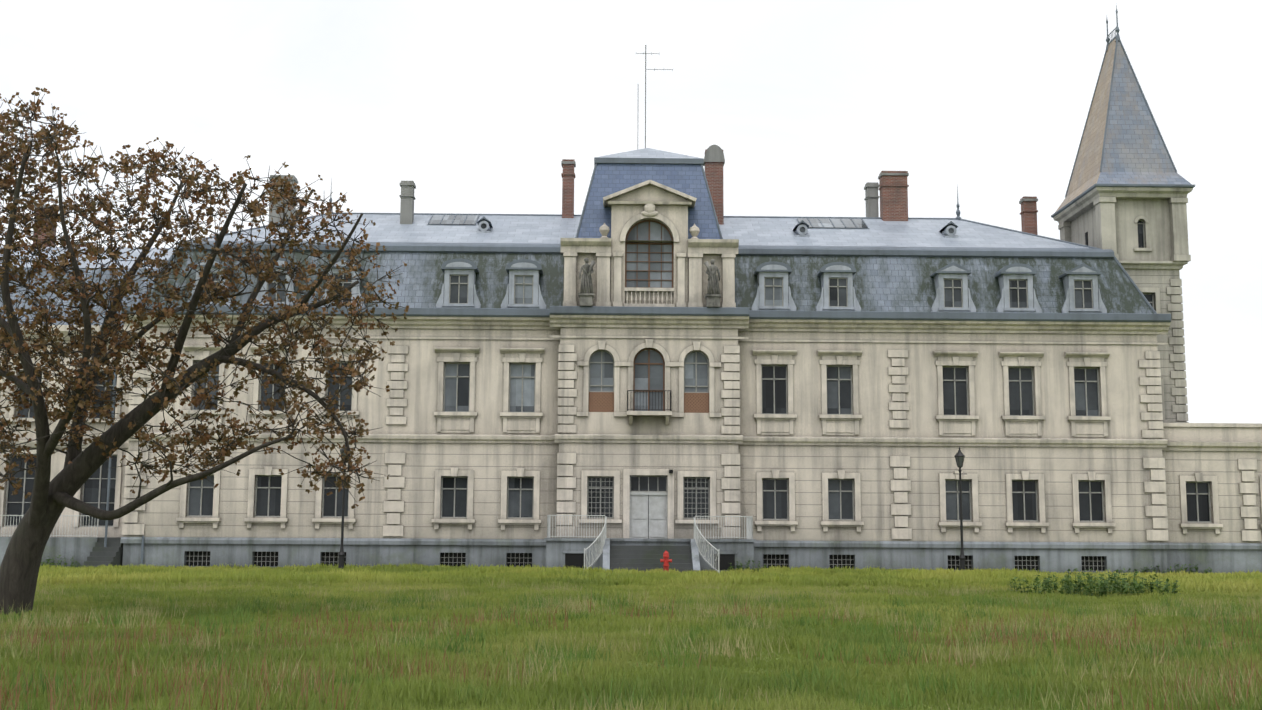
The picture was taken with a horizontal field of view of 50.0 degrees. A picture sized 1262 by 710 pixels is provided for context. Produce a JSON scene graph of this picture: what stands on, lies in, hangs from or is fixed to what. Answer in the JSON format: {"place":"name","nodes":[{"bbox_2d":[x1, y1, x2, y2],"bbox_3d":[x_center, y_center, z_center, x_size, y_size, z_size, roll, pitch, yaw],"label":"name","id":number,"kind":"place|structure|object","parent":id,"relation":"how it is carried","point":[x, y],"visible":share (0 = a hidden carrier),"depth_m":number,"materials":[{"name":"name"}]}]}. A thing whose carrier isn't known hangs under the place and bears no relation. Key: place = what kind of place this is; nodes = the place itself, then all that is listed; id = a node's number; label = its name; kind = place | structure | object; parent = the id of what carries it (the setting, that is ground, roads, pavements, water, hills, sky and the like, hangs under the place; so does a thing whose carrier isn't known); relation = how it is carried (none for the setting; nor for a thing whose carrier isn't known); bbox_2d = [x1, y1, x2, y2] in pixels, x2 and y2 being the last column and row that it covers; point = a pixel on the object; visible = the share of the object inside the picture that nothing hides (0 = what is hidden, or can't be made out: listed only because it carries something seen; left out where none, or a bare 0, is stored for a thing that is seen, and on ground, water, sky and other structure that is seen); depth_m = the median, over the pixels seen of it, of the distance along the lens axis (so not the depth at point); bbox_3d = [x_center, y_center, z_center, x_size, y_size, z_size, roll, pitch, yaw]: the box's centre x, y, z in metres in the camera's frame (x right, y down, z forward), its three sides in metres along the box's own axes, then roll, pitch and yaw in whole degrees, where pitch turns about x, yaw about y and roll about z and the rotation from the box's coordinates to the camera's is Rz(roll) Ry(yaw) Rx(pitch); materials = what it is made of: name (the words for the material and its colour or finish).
{"place":"outdoors","nodes":[
{"label":"outdoors","id":0,"kind":"place"},
{"bbox_2d":[0,579,1261,648],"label":"grass","id":1,"kind":"structure","parent":0,"point":[619,623],"depth_m":31.56,"materials":[{"name":"green plant"}]},
{"bbox_2d":[0,0,1261,422],"label":"sky","id":2,"kind":"structure","parent":0,"point":[480,105],"materials":[{"name":"white"}]},
{"bbox_2d":[0,589,1261,709],"bbox_3d":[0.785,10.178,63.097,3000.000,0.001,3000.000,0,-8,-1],"label":"ground","id":3,"kind":"structure","parent":0,"point":[690,665],"depth_m":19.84,"materials":[{"name":"green plant"}]},
{"bbox_2d":[40,555,83,567],"bbox_3d":[-26.478,9.543,62.209,4.102,0.727,1.351,0,-8,-1],"label":"shrub","id":4,"kind":"object","parent":3,"relation":"on","point":[49,563],"depth_m":62.12,"materials":[{"name":"green plant"}]},
{"bbox_2d":[0,87,408,615],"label":"chestnut tree","id":5,"kind":"object","parent":3,"relation":"on","point":[52,499],"visible":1,"depth_m":28.68,"materials":[{"name":"brown plant"}]},
{"bbox_2d":[338,442,350,568],"bbox_3d":[-12.827,6.760,60.313,0.482,5.895,0.484,-7,-10,43],"label":"lamp post","id":6,"kind":"object","parent":3,"relation":"on","point":[341,554],"visible":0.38,"depth_m":60.14,"materials":[{"name":"black metal"}]},
{"bbox_2d":[0,5,1261,573],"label":"building","id":7,"kind":"structure","parent":3,"relation":"on","point":[826,391],"depth_m":64.20,"materials":[{"name":"stone"}]},
{"bbox_2d":[578,258,594,305],"bbox_3d":[-2.071,-3.430,63.675,0.781,2.340,0.720,0,-8,-1],"label":"statue","id":8,"kind":"object","parent":7,"relation":"on","point":[586,295],"visible":1,"depth_m":63.44,"materials":[{"name":"stone"}]},
{"bbox_2d":[4,215,1211,570],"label":"windows","id":9,"kind":"structure","parent":7,"relation":"in","point":[647,264],"depth_m":64.15,"materials":[{"name":"black glass"}]},
{"bbox_2d":[636,45,672,149],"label":"tv aerial","id":10,"kind":"object","parent":7,"relation":"attached to","point":[645,53],"visible":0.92,"depth_m":69.87,"materials":[{"name":"silver metal"}]},
{"bbox_2d":[704,259,720,306],"bbox_3d":[3.827,-3.385,63.760,0.781,2.340,0.720,0,-8,-1],"label":"statue","id":11,"kind":"object","parent":7,"relation":"on","point":[712,296],"visible":1,"depth_m":63.53,"materials":[{"name":"stone"}]},
{"bbox_2d":[0,576,1261,709],"bbox_3d":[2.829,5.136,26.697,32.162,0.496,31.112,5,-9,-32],"label":"dark grass tufts","id":12,"kind":"object","parent":3,"relation":"on","point":[1203,642],"visible":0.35,"depth_m":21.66,"materials":[{"name":"green plant"}]},
{"bbox_2d":[0,586,1261,709],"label":"grass seed stalks","id":13,"kind":"object","parent":3,"relation":"on","point":[306,678],"depth_m":17.99,"materials":[{"name":"plant"}]},
{"bbox_2d":[660,551,671,571],"bbox_3d":[1.474,8.768,56.701,0.480,1.123,0.410,0,-8,-1],"label":"fire hydrant","id":14,"kind":"object","parent":3,"relation":"on","point":[666,560],"visible":0.83,"depth_m":56.68,"materials":[{"name":"red metal"}]},
{"bbox_2d":[728,559,766,571],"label":"step weeds","id":15,"kind":"object","parent":3,"relation":"on","point":[748,562],"depth_m":59.28,"materials":[{"name":"green plant"}]},
{"bbox_2d":[954,446,965,570],"bbox_3d":[14.815,7.005,60.707,0.484,5.822,0.482,-7,-11,44],"label":"lamp post","id":16,"kind":"object","parent":3,"relation":"on","point":[959,456],"visible":0.9,"depth_m":60.72,"materials":[{"name":"black metal"}]},
{"bbox_2d":[1007,568,1180,596],"bbox_3d":[14.019,6.971,41.502,4.901,0.890,4.314,6,-9,-36],"label":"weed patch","id":17,"kind":"object","parent":3,"relation":"on","point":[1104,585],"visible":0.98,"depth_m":40.78,"materials":[{"name":"green plant"}]},
{"bbox_2d":[1115,563,1211,573],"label":"weeds","id":18,"kind":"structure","parent":3,"relation":"on","point":[1196,568],"depth_m":63.42,"materials":[{"name":"green plant"}]},
{"bbox_2d":[37,561,1261,592],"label":"grass","id":19,"kind":"structure","parent":0,"point":[1242,581],"depth_m":50.06,"materials":[{"name":"green plant"}]}
]}

